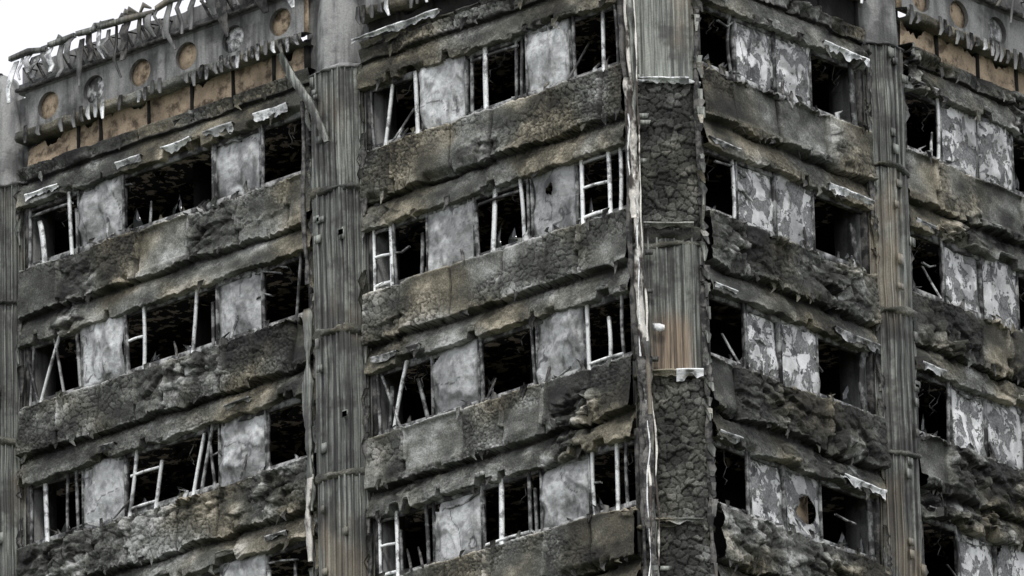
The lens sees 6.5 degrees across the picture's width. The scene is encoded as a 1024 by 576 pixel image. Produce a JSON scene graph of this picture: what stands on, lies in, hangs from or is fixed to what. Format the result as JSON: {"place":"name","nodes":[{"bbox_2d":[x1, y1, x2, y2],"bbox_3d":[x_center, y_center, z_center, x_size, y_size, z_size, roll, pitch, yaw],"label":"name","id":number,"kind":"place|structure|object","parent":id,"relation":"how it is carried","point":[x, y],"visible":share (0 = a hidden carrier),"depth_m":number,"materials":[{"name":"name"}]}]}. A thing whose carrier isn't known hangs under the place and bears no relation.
{"place":"outdoors","nodes":[
{"label":"outdoors","id":0,"kind":"place"},
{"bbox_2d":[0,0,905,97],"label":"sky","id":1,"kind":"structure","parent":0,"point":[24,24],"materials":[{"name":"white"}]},
{"label":"ground","id":2,"kind":"structure","parent":0,"visible":0},
{"bbox_2d":[0,0,1023,571],"bbox_3d":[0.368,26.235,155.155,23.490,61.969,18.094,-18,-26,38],"label":"concrete crown and frame","id":3,"kind":"object","parent":2,"relation":"on","point":[336,26],"visible":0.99,"depth_m":158.55,"materials":[{"name":"grey concrete"}]},
{"bbox_2d":[276,52,329,142],"bbox_3d":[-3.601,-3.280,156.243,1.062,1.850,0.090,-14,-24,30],"label":"hanging strap","id":4,"kind":"object","parent":3,"relation":"hanging from","point":[299,87],"visible":1,"depth_m":156.19,"materials":[{"name":"grey metal"}]},
{"bbox_2d":[0,0,1023,575],"bbox_3d":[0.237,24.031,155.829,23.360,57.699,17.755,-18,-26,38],"label":"charred spandrels","id":5,"kind":"object","parent":3,"relation":"on","point":[560,420],"visible":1,"depth_m":154.40,"materials":[{"name":"grey concrete"}]},
{"bbox_2d":[37,10,940,575],"bbox_3d":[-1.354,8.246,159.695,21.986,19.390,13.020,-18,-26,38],"label":"bare window frames","id":6,"kind":"structure","parent":5,"relation":"on","point":[375,286],"depth_m":153.20,"materials":[{"name":"metal"}]},
{"bbox_2d":[6,0,1023,540],"bbox_3d":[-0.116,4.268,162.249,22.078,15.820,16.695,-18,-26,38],"label":"bare metal flashings","id":7,"kind":"object","parent":5,"relation":"on","point":[398,26],"visible":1,"depth_m":155.79,"materials":[{"name":"silver metal"}]},
{"bbox_2d":[0,0,1023,575],"bbox_3d":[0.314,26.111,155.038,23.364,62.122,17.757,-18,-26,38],"label":"ribbed column cladding","id":8,"kind":"structure","parent":3,"relation":"attached to","point":[664,30],"depth_m":154.56,"materials":[{"name":"grey metal"}]},
{"bbox_2d":[304,0,659,575],"bbox_3d":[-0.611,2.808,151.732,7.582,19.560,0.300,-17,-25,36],"label":"corner conduits","id":9,"kind":"object","parent":8,"relation":"attached to","point":[635,173],"visible":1,"depth_m":150.97,"materials":[{"name":"white metal"}]},
{"bbox_2d":[633,228,704,374],"bbox_3d":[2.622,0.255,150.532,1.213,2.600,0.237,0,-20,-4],"label":"rusted column sheet","id":10,"kind":"object","parent":8,"relation":"attached to","point":[673,274],"visible":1,"depth_m":150.43,"materials":[{"name":"metal"}]},
{"bbox_2d":[13,0,1023,575],"bbox_3d":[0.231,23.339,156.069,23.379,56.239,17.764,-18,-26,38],"label":"burnt metalwork","id":11,"kind":"object","parent":3,"relation":"on","point":[641,430],"visible":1,"depth_m":153.76,"materials":[{"name":"metal"}]},
{"bbox_2d":[61,54,1019,553],"bbox_3d":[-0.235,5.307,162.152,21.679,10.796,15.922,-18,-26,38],"label":"broken glass","id":12,"kind":"object","parent":11,"relation":"attached to","point":[177,208],"visible":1,"depth_m":153.15,"materials":[{"name":"black glass"}]},
{"bbox_2d":[788,495,807,526],"bbox_3d":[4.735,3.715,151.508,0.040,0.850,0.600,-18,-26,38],"label":"exposed board","id":13,"kind":"object","parent":11,"relation":"attached to","point":[802,510],"visible":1,"depth_m":151.64,"materials":[{"name":"brown wood"}]},
{"bbox_2d":[27,3,1023,575],"bbox_3d":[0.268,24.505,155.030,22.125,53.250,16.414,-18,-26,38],"label":"window frames","id":14,"kind":"structure","parent":3,"relation":"attached to","point":[529,233],"depth_m":154.26,"materials":[{"name":"grey metal"}]},
{"bbox_2d":[77,19,588,575],"bbox_3d":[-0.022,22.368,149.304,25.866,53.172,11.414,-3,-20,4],"label":"window infill panels","id":15,"kind":"object","parent":14,"relation":"attached to","point":[563,487],"visible":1,"depth_m":154.04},
{"bbox_2d":[735,22,1023,575],"bbox_3d":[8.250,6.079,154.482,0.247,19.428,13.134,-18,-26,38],"label":"peeling infill panels","id":16,"kind":"object","parent":14,"relation":"attached to","point":[794,199],"visible":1,"depth_m":154.22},
{"bbox_2d":[28,0,1023,165],"bbox_3d":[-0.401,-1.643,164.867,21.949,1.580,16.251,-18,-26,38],"label":"crown boards","id":17,"kind":"object","parent":3,"relation":"attached to","point":[212,90],"visible":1,"depth_m":158.80,"materials":[{"name":"wood"}]},
{"bbox_2d":[632,83,710,575],"bbox_3d":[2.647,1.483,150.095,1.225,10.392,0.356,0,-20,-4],"label":"corner column insulation","id":18,"kind":"object","parent":3,"relation":"attached to","point":[669,181],"visible":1,"depth_m":149.86},
{"bbox_2d":[46,0,1023,575],"bbox_3d":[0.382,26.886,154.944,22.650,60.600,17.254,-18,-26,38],"label":"interior walls","id":19,"kind":"structure","parent":2,"relation":"on","point":[718,196],"depth_m":155.98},
{"bbox_2d":[55,10,1023,575],"bbox_3d":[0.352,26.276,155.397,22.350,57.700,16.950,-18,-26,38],"label":"window openings","id":20,"kind":"structure","parent":19,"relation":"on","point":[507,364],"depth_m":156.31,"materials":[{"name":"black"}]}
]}

